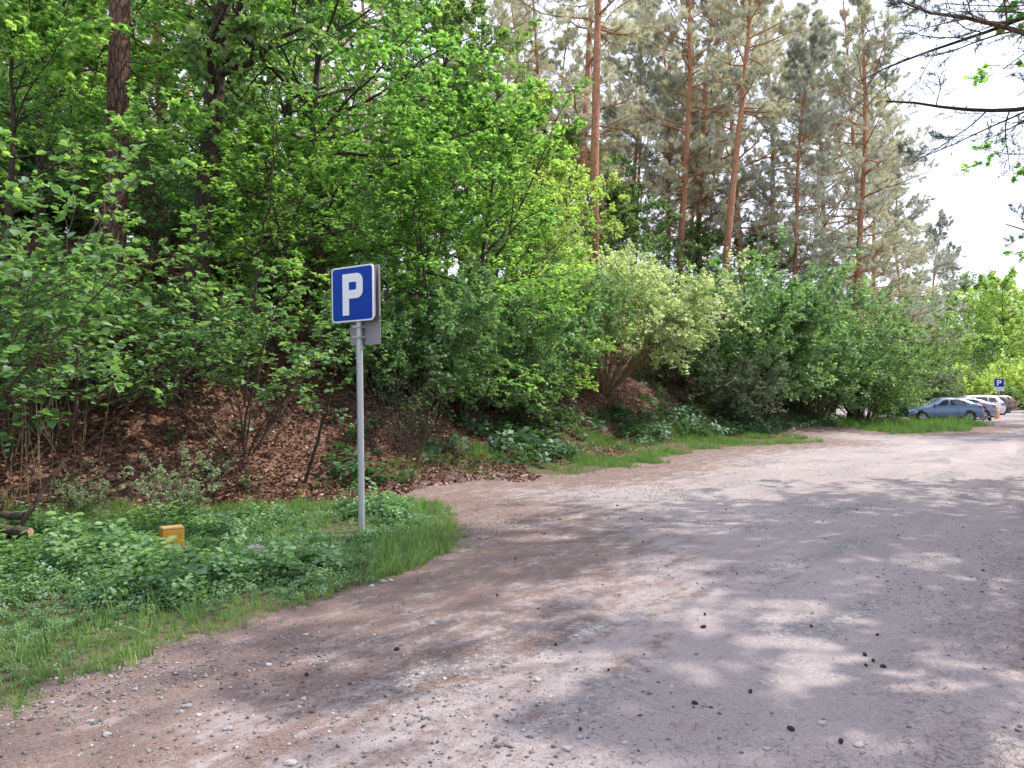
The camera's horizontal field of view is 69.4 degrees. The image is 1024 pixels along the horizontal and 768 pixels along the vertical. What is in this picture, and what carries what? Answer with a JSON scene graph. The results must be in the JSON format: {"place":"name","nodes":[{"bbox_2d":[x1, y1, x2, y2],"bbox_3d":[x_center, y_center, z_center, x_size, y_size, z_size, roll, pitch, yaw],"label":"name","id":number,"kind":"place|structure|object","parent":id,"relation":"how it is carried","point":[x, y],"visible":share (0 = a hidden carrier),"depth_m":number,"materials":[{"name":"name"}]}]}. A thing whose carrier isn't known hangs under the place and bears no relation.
{"place":"outdoors","nodes":[
{"label":"outdoors","id":0,"kind":"place"},
{"bbox_2d":[0,227,988,707],"bbox_3d":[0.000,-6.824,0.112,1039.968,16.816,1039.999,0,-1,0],"label":"ground","id":1,"kind":"structure","parent":0,"point":[630,387],"depth_m":11.77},
{"bbox_2d":[0,29,59,202],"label":"sapling","id":2,"kind":"object","parent":1,"relation":"on","point":[7,123],"visible":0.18,"depth_m":17.81,"materials":[{"name":"green plant"}]},
{"bbox_2d":[0,59,106,236],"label":"tree","id":3,"kind":"object","parent":1,"relation":"on","point":[51,210],"visible":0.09,"depth_m":20.05,"materials":[{"name":"green plant"}]},
{"bbox_2d":[0,260,115,510],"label":"dry stalks","id":4,"kind":"object","parent":1,"relation":"on","point":[38,442],"visible":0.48,"depth_m":9.34,"materials":[{"name":"brown plant"}]},
{"bbox_2d":[47,460,115,516],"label":"fine shrub","id":5,"kind":"object","parent":1,"relation":"on","point":[72,493],"visible":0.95,"depth_m":8.89,"materials":[{"name":"green plant"}]},
{"bbox_2d":[0,293,193,455],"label":"bare bush","id":6,"kind":"object","parent":1,"relation":"on","point":[18,428],"visible":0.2,"depth_m":9.96,"materials":[{"name":"brown plant"}]},
{"bbox_2d":[0,125,197,440],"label":"hazel","id":7,"kind":"object","parent":1,"relation":"on","point":[73,312],"visible":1,"depth_m":7.05,"materials":[{"name":"green plant"}]},
{"bbox_2d":[1,254,196,471],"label":"hazel","id":8,"kind":"object","parent":1,"relation":"on","point":[103,296],"visible":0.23,"depth_m":10.36,"materials":[{"name":"green plant"}]},
{"bbox_2d":[3,0,212,234],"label":"oak tree","id":9,"kind":"object","parent":1,"relation":"on","point":[149,84],"visible":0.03,"depth_m":26.15,"materials":[{"name":"green plant"}]},
{"bbox_2d":[0,0,225,247],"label":"maple tree","id":10,"kind":"object","parent":1,"relation":"on","point":[97,79],"visible":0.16,"depth_m":17.30,"materials":[{"name":"green plant"}]},
{"bbox_2d":[0,0,245,332],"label":"maple tree","id":11,"kind":"object","parent":1,"relation":"on","point":[36,33],"visible":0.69,"depth_m":11.65,"materials":[{"name":"green plant"}]},
{"bbox_2d":[6,50,256,277],"bbox_3d":[-7.967,-4.314,16.354,3.182,4.063,5.699,-1,-1,34],"label":"tree","id":12,"kind":"object","parent":1,"relation":"on","point":[84,182],"visible":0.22,"depth_m":15.46,"materials":[{"name":"green plant"}]},
{"bbox_2d":[0,261,298,451],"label":"hazel","id":13,"kind":"object","parent":1,"relation":"on","point":[45,434],"visible":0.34,"depth_m":10.26,"materials":[{"name":"green plant"}]},
{"bbox_2d":[0,232,303,409],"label":"hazel","id":14,"kind":"object","parent":1,"relation":"on","point":[205,245],"visible":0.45,"depth_m":11.50,"materials":[{"name":"green plant"}]},
{"bbox_2d":[76,0,228,376],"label":"pine tree","id":15,"kind":"object","parent":1,"relation":"on","point":[119,68],"visible":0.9,"depth_m":12.04,"materials":[{"name":"brown plant"}]},
{"bbox_2d":[136,1,192,262],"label":"pine tree","id":16,"kind":"object","parent":1,"relation":"on","point":[157,78],"visible":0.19,"depth_m":18.86,"materials":[{"name":"brown plant"}]},
{"bbox_2d":[159,524,183,552],"bbox_3d":[-3.420,1.772,7.422,0.210,0.685,0.150,1,-1,-38],"label":"yellow marker","id":17,"kind":"object","parent":1,"relation":"on","point":[169,530],"visible":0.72,"depth_m":7.38,"materials":[{"name":"plastic"}]},
{"bbox_2d":[117,437,236,518],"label":"fine shrub","id":18,"kind":"object","parent":1,"relation":"on","point":[169,482],"visible":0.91,"depth_m":8.84,"materials":[{"name":"green plant"}]},
{"bbox_2d":[94,100,269,301],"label":"tree","id":19,"kind":"object","parent":1,"relation":"on","point":[160,217],"visible":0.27,"depth_m":15.08,"materials":[{"name":"green plant"}]},
{"bbox_2d":[43,257,364,455],"bbox_3d":[-4.714,-0.305,11.622,4.612,2.840,5.761,0,-1,-9],"label":"hazel","id":20,"kind":"object","parent":1,"relation":"on","point":[229,343],"visible":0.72,"depth_m":10.62,"materials":[{"name":"green plant"}]},
{"bbox_2d":[51,0,403,278],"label":"maple tree","id":21,"kind":"object","parent":1,"relation":"on","point":[172,65],"visible":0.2,"depth_m":18.35,"materials":[{"name":"green plant"}]},
{"bbox_2d":[0,477,464,703],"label":"ground herbs","id":22,"kind":"object","parent":1,"relation":"on","point":[118,560],"visible":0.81,"depth_m":6.29,"materials":[{"name":"green plant"}]},
{"bbox_2d":[18,457,65,526],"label":"dead branch","id":23,"kind":"object","parent":22,"relation":"on","point":[37,500],"visible":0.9,"depth_m":7.93,"materials":[{"name":"brown wood"}]},
{"bbox_2d":[143,94,377,373],"bbox_3d":[-4.782,-2.874,14.506,4.248,5.472,5.206,0,-1,-10],"label":"tree","id":24,"kind":"object","parent":1,"relation":"on","point":[258,137],"visible":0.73,"depth_m":13.91,"materials":[{"name":"green plant"}]},
{"bbox_2d":[150,218,380,328],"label":"sapling","id":25,"kind":"object","parent":1,"relation":"on","point":[222,262],"visible":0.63,"depth_m":13.82,"materials":[{"name":"green plant"}]},
{"bbox_2d":[163,0,397,187],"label":"tree","id":26,"kind":"object","parent":1,"relation":"on","point":[284,109],"visible":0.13,"depth_m":23.82,"materials":[{"name":"green plant"}]},
{"bbox_2d":[225,79,341,406],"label":"sapling","id":27,"kind":"object","parent":1,"relation":"on","point":[268,100],"visible":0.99,"depth_m":12.16,"materials":[{"name":"green plant"}]},
{"bbox_2d":[130,0,449,354],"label":"dark tree","id":28,"kind":"object","parent":1,"relation":"on","point":[210,68],"visible":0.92,"depth_m":13.52,"materials":[{"name":"green plant"}]},
{"bbox_2d":[169,116,423,266],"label":"tree","id":29,"kind":"object","parent":1,"relation":"on","point":[269,163],"visible":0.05,"depth_m":22.56,"materials":[{"name":"green plant"}]},
{"bbox_2d":[225,195,377,302],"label":"bush","id":30,"kind":"object","parent":1,"relation":"on","point":[344,212],"visible":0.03,"depth_m":19.68,"materials":[{"name":"green plant"}]},
{"bbox_2d":[94,0,535,359],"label":"maple tree","id":31,"kind":"object","parent":1,"relation":"on","point":[442,37],"visible":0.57,"depth_m":15.66,"materials":[{"name":"green plant"}]},
{"bbox_2d":[221,183,414,308],"bbox_3d":[-5.102,-3.523,19.121,5.191,3.235,4.245,0,-1,-21],"label":"bush","id":32,"kind":"object","parent":1,"relation":"on","point":[297,234],"visible":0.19,"depth_m":18.59,"materials":[{"name":"green plant"}]},
{"bbox_2d":[290,322,355,483],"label":"sapling","id":33,"kind":"object","parent":1,"relation":"on","point":[330,382],"visible":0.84,"depth_m":10.91,"materials":[{"name":"green plant"}]},
{"bbox_2d":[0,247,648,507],"bbox_3d":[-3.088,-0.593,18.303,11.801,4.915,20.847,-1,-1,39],"label":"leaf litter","id":34,"kind":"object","parent":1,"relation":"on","point":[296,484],"visible":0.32,"depth_m":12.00,"materials":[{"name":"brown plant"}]},
{"bbox_2d":[253,155,440,294],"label":"tree","id":35,"kind":"object","parent":1,"relation":"on","point":[358,193],"visible":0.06,"depth_m":21.27,"materials":[{"name":"green plant"}]},
{"bbox_2d":[332,264,380,531],"bbox_3d":[-1.806,0.267,8.540,0.656,3.270,0.133,-1,-1,31],"label":"parking sign","id":36,"kind":"object","parent":1,"relation":"on","point":[356,304],"visible":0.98,"depth_m":8.49,"materials":[{"name":"metal"}]},
{"bbox_2d":[345,356,466,461],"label":"bare bush","id":37,"kind":"object","parent":1,"relation":"on","point":[408,434],"visible":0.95,"depth_m":13.19,"materials":[{"name":"brown plant"}]},
{"bbox_2d":[298,254,537,406],"bbox_3d":[-1.866,-1.014,14.988,4.738,2.952,3.874,0,-1,-17],"label":"bush","id":38,"kind":"object","parent":1,"relation":"on","point":[380,368],"visible":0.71,"depth_m":14.51,"materials":[{"name":"green plant"}]},
{"bbox_2d":[0,243,844,489],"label":"undergrowth","id":39,"kind":"object","parent":1,"relation":"on","point":[557,447],"visible":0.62,"depth_m":17.38,"materials":[{"name":"green plant"}]},
{"bbox_2d":[333,40,522,327],"bbox_3d":[-2.617,-6.163,24.200,6.424,9.097,6.445,1,-1,-44],"label":"oak tree","id":40,"kind":"object","parent":1,"relation":"on","point":[454,86],"visible":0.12,"depth_m":23.62,"materials":[{"name":"green plant"}]},
{"bbox_2d":[318,0,542,304],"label":"oak tree","id":41,"kind":"object","parent":1,"relation":"on","point":[456,12],"visible":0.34,"depth_m":29.10,"materials":[{"name":"green plant"}]},
{"bbox_2d":[300,107,581,418],"bbox_3d":[-1.609,-2.297,16.010,5.784,6.080,4.720,0,-1,-9],"label":"maple tree","id":42,"kind":"object","parent":1,"relation":"on","point":[418,192],"visible":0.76,"depth_m":15.02,"materials":[{"name":"green plant"}]},
{"bbox_2d":[358,52,526,296],"bbox_3d":[-3.286,-9.311,34.166,7.621,11.430,8.116,0,-1,-14],"label":"tree","id":43,"kind":"object","parent":1,"relation":"on","point":[477,193],"visible":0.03,"depth_m":33.12,"materials":[{"name":"green plant"}]},
{"bbox_2d":[322,249,573,423],"bbox_3d":[-1.089,-0.921,16.869,4.786,3.647,5.852,0,-1,16],"label":"bush","id":44,"kind":"object","parent":1,"relation":"on","point":[469,390],"visible":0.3,"depth_m":16.14,"materials":[{"name":"green plant"}]},
{"bbox_2d":[375,205,561,375],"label":"sapling","id":45,"kind":"object","parent":1,"relation":"on","point":[557,209],"visible":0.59,"depth_m":15.65,"materials":[{"name":"green plant"}]},
{"bbox_2d":[358,47,594,397],"bbox_3d":[-1.233,-3.663,17.955,5.915,8.143,6.098,1,-1,-36],"label":"maple tree","id":46,"kind":"object","parent":1,"relation":"on","point":[507,142],"visible":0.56,"depth_m":17.36,"materials":[{"name":"green plant"}]},
{"bbox_2d":[0,391,993,727],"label":"grass","id":47,"kind":"structure","parent":1,"relation":"on","point":[400,553],"depth_m":7.68,"materials":[{"name":"green plant"}]},
{"bbox_2d":[443,0,551,281],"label":"pine tree","id":48,"kind":"object","parent":1,"relation":"on","point":[503,16],"visible":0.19,"depth_m":35.19,"materials":[{"name":"green plant"}]},
{"bbox_2d":[417,287,606,423],"bbox_3d":[-0.215,-0.731,18.734,5.574,3.473,4.558,-1,-1,31],"label":"bush","id":49,"kind":"object","parent":1,"relation":"on","point":[553,385],"visible":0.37,"depth_m":17.87,"materials":[{"name":"green plant"}]},
{"bbox_2d":[423,174,634,407],"bbox_3d":[0.614,-2.554,19.430,5.015,6.460,6.145,0,-1,16],"label":"maple tree","id":50,"kind":"object","parent":1,"relation":"on","point":[552,202],"visible":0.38,"depth_m":19.47,"materials":[{"name":"green plant"}]},
{"bbox_2d":[484,0,578,271],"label":"pine tree","id":51,"kind":"object","parent":1,"relation":"on","point":[540,59],"visible":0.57,"depth_m":36.19,"materials":[{"name":"green plant"}]},
{"bbox_2d":[440,77,631,285],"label":"pale tree","id":52,"kind":"object","parent":1,"relation":"on","point":[537,95],"visible":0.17,"depth_m":29.03,"materials":[{"name":"green plant"}]},
{"bbox_2d":[468,142,615,328],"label":"pale tree","id":53,"kind":"object","parent":1,"relation":"on","point":[552,173],"visible":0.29,"depth_m":25.19,"materials":[{"name":"green plant"}]},
{"bbox_2d":[468,253,649,400],"bbox_3d":[1.323,-1.779,22.887,5.539,4.652,7.760,0,-1,0],"label":"bush","id":54,"kind":"object","parent":1,"relation":"on","point":[609,324],"visible":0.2,"depth_m":21.91,"materials":[{"name":"green plant"}]},
{"bbox_2d":[524,4,601,134],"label":"pine tree","id":55,"kind":"object","parent":1,"relation":"on","point":[569,34],"visible":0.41,"depth_m":38.19,"materials":[{"name":"green plant"}]},
{"bbox_2d":[502,0,681,325],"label":"pine tree","id":56,"kind":"object","parent":1,"relation":"on","point":[587,90],"visible":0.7,"depth_m":32.72,"materials":[{"name":"green plant"}]},
{"bbox_2d":[520,112,663,260],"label":"oak tree","id":57,"kind":"object","parent":1,"relation":"on","point":[631,169],"visible":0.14,"depth_m":36.11,"materials":[{"name":"green plant"}]},
{"bbox_2d":[569,16,636,224],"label":"pine tree","id":58,"kind":"object","parent":1,"relation":"on","point":[577,53],"visible":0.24,"depth_m":42.62,"materials":[{"name":"green plant"}]},
{"bbox_2d":[570,0,652,372],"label":"pine tree","id":59,"kind":"object","parent":1,"relation":"on","point":[599,29],"visible":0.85,"depth_m":26.83,"materials":[{"name":"brown plant"}]},
{"bbox_2d":[576,46,649,257],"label":"pine tree","id":60,"kind":"object","parent":1,"relation":"on","point":[618,97],"visible":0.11,"depth_m":54.44,"materials":[{"name":"green plant"}]},
{"bbox_2d":[569,0,693,321],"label":"pine tree","id":61,"kind":"object","parent":1,"relation":"on","point":[640,144],"visible":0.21,"depth_m":44.23,"materials":[{"name":"green plant"}]},
{"bbox_2d":[571,168,702,341],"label":"oak tree","id":62,"kind":"object","parent":1,"relation":"on","point":[643,241],"visible":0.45,"depth_m":35.12,"materials":[{"name":"green plant"}]},
{"bbox_2d":[522,214,761,393],"bbox_3d":[4.461,-2.596,25.270,7.861,5.879,6.928,1,-1,-30],"label":"elder bush","id":63,"kind":"object","parent":1,"relation":"on","point":[666,326],"visible":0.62,"depth_m":24.25,"materials":[{"name":"green plant"}]},
{"bbox_2d":[604,0,679,259],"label":"pine tree","id":64,"kind":"object","parent":1,"relation":"on","point":[632,73],"visible":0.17,"depth_m":44.78,"materials":[{"name":"green plant"}]},
{"bbox_2d":[626,55,705,269],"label":"pine tree","id":65,"kind":"object","parent":1,"relation":"on","point":[665,83],"visible":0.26,"depth_m":41.84,"materials":[{"name":"green plant"}]},
{"bbox_2d":[628,19,716,283],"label":"pine tree","id":66,"kind":"object","parent":1,"relation":"on","point":[644,159],"visible":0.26,"depth_m":43.46,"materials":[{"name":"green plant"}]},
{"bbox_2d":[618,303,756,385],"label":"bush","id":67,"kind":"object","parent":1,"relation":"on","point":[702,356],"visible":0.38,"depth_m":29.29,"materials":[{"name":"green plant"}]},
{"bbox_2d":[642,216,735,327],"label":"oak tree","id":68,"kind":"object","parent":1,"relation":"on","point":[703,239],"visible":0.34,"depth_m":39.14,"materials":[{"name":"green plant"}]},
{"bbox_2d":[611,0,779,298],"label":"pine tree","id":69,"kind":"object","parent":1,"relation":"on","point":[683,183],"visible":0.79,"depth_m":38.05,"materials":[{"name":"green plant"}]},
{"bbox_2d":[662,62,729,291],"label":"pine tree","id":70,"kind":"object","parent":1,"relation":"on","point":[707,117],"visible":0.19,"depth_m":43.28,"materials":[{"name":"green plant"}]},
{"bbox_2d":[615,0,783,301],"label":"pine tree","id":71,"kind":"object","parent":1,"relation":"on","point":[743,179],"visible":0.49,"depth_m":40.23,"materials":[{"name":"green plant"}]},
{"bbox_2d":[641,31,757,274],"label":"pine tree","id":72,"kind":"object","parent":1,"relation":"on","point":[698,57],"visible":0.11,"depth_m":45.67,"materials":[{"name":"green plant"}]},
{"bbox_2d":[677,342,790,430],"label":"greyish bush","id":73,"kind":"object","parent":1,"relation":"on","point":[735,395],"visible":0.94,"depth_m":28.01,"materials":[{"name":"green plant"}]},
{"bbox_2d":[655,0,813,347],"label":"pine tree","id":74,"kind":"object","parent":1,"relation":"on","point":[765,51],"visible":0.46,"depth_m":39.89,"materials":[{"name":"green plant"}]},
{"bbox_2d":[690,0,828,373],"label":"pine tree","id":75,"kind":"object","parent":1,"relation":"on","point":[768,111],"visible":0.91,"depth_m":33.72,"materials":[{"name":"green plant"}]},
{"bbox_2d":[654,224,878,418],"bbox_3d":[10.839,-2.341,32.063,9.123,7.662,12.780,0,-1,27],"label":"bush","id":76,"kind":"object","parent":1,"relation":"on","point":[796,330],"visible":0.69,"depth_m":29.73,"materials":[{"name":"green plant"}]},
{"bbox_2d":[707,223,825,345],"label":"oak tree","id":77,"kind":"object","parent":1,"relation":"on","point":[749,241],"visible":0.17,"depth_m":41.93,"materials":[{"name":"green plant"}]},
{"bbox_2d":[722,0,834,290],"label":"pine tree","id":78,"kind":"object","parent":1,"relation":"on","point":[781,59],"visible":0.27,"depth_m":43.47,"materials":[{"name":"green plant"}]},
{"bbox_2d":[734,8,873,301],"bbox_3d":[15.185,-9.362,39.981,6.683,20.439,7.509,0,-1,-19],"label":"pine tree","id":79,"kind":"object","parent":1,"relation":"on","point":[804,75],"visible":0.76,"depth_m":39.01,"materials":[{"name":"green plant"}]},
{"bbox_2d":[704,279,943,422],"bbox_3d":[14.422,-1.675,35.028,11.867,7.115,8.471,0,-1,-4],"label":"bush","id":80,"kind":"object","parent":1,"relation":"on","point":[845,369],"visible":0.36,"depth_m":34.32,"materials":[{"name":"green plant"}]},
{"bbox_2d":[777,0,943,415],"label":"pine tree","id":81,"kind":"object","parent":1,"relation":"on","point":[844,14],"visible":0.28,"depth_m":47.62,"materials":[{"name":"green plant"}]},
{"bbox_2d":[787,0,940,420],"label":"pine tree","id":82,"kind":"object","parent":1,"relation":"on","point":[863,6],"visible":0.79,"depth_m":40.51,"materials":[{"name":"green plant"}]},
{"bbox_2d":[810,284,967,423],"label":"bush","id":83,"kind":"object","parent":1,"relation":"on","point":[938,355],"visible":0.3,"depth_m":38.92,"materials":[{"name":"green plant"}]},
{"bbox_2d":[865,374,931,416],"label":"bush","id":84,"kind":"object","parent":1,"relation":"on","point":[898,405],"visible":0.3,"depth_m":45.57,"materials":[{"name":"green plant"}]},
{"bbox_2d":[824,0,1023,186],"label":"roadside pine","id":85,"kind":"object","parent":1,"relation":"on","point":[996,25],"visible":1,"depth_m":11.16,"materials":[{"name":"green plant"}]},
{"bbox_2d":[954,0,1023,262],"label":"roadside maple","id":86,"kind":"object","parent":1,"relation":"on","point":[1019,63],"visible":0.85,"depth_m":14.20,"materials":[{"name":"green plant"}]},
{"bbox_2d":[989,348,1023,406],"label":"bush","id":87,"kind":"object","parent":1,"relation":"on","point":[1010,373],"visible":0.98,"depth_m":71.40,"materials":[{"name":"green plant"}]},
{"bbox_2d":[990,301,1023,361],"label":"tree","id":88,"kind":"object","parent":1,"relation":"on","point":[1021,343],"visible":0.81,"depth_m":92.35,"materials":[{"name":"green plant"}]},
{"bbox_2d":[0,405,1023,767],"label":"gravel road","id":89,"kind":"structure","parent":0,"point":[728,643],"depth_m":4.73,"materials":[{"name":"grey gravel"}]},
{"bbox_2d":[1,457,1023,767],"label":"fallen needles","id":90,"kind":"object","parent":89,"relation":"on","point":[739,639],"visible":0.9,"depth_m":4.02,"materials":[{"name":"brown plant"}]},
{"bbox_2d":[737,1,916,413],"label":"pine tree","id":91,"kind":"object","parent":89,"relation":"on","point":[851,182],"visible":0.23,"depth_m":44.07,"materials":[{"name":"green plant"}]},
{"bbox_2d":[813,64,938,412],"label":"pine tree","id":92,"kind":"object","parent":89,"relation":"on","point":[895,279],"visible":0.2,"depth_m":54.88,"materials":[{"name":"green plant"}]},
{"bbox_2d":[899,397,983,420],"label":"parked car","id":93,"kind":"object","parent":89,"relation":"on","point":[944,406],"visible":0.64,"depth_m":44.66,"materials":[{"name":"blue paint"}]},
{"bbox_2d":[908,360,980,405],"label":"bush","id":94,"kind":"object","parent":89,"relation":"on","point":[950,379],"visible":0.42,"depth_m":56.76,"materials":[{"name":"green plant"}]},
{"bbox_2d":[906,292,998,379],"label":"tree","id":95,"kind":"object","parent":89,"relation":"on","point":[967,349],"visible":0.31,"depth_m":83.73,"materials":[{"name":"green plant"}]},
{"bbox_2d":[937,241,985,381],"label":"pine","id":96,"kind":"object","parent":89,"relation":"on","point":[953,267],"visible":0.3,"depth_m":108.95,"materials":[{"name":"green plant"}]},
{"bbox_2d":[936,360,1002,397],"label":"bush","id":97,"kind":"object","parent":89,"relation":"on","point":[980,385],"visible":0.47,"depth_m":75.18,"materials":[{"name":"green plant"}]},
{"bbox_2d":[943,273,1022,383],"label":"tree","id":98,"kind":"object","parent":89,"relation":"on","point":[982,280],"visible":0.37,"depth_m":107.29,"materials":[{"name":"green plant"}]},
{"bbox_2d":[964,333,1022,396],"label":"tree","id":99,"kind":"object","parent":89,"relation":"on","point":[984,349],"visible":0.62,"depth_m":77.38,"materials":[{"name":"green plant"}]},
{"bbox_2d":[972,310,1023,361],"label":"tree","id":100,"kind":"object","parent":89,"relation":"on","point":[1014,322],"visible":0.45,"depth_m":100.33,"materials":[{"name":"green plant"}]},
{"bbox_2d":[2,0,1023,358],"label":"sky","id":101,"kind":"structure","parent":0,"point":[977,200],"materials":[{"name":"white"}]},
{"bbox_2d":[868,149,948,405],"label":"pine tree","id":102,"kind":"object","parent":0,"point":[918,210],"visible":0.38,"depth_m":60.58,"materials":[{"name":"green plant"}]},
{"bbox_2d":[902,208,976,375],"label":"pine","id":103,"kind":"object","parent":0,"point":[942,222],"visible":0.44,"depth_m":82.52,"materials":[{"name":"green plant"}]},
{"bbox_2d":[954,266,1023,380],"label":"distant tree","id":104,"kind":"object","parent":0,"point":[1006,283],"visible":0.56,"depth_m":100.54,"materials":[{"name":"green plant"}]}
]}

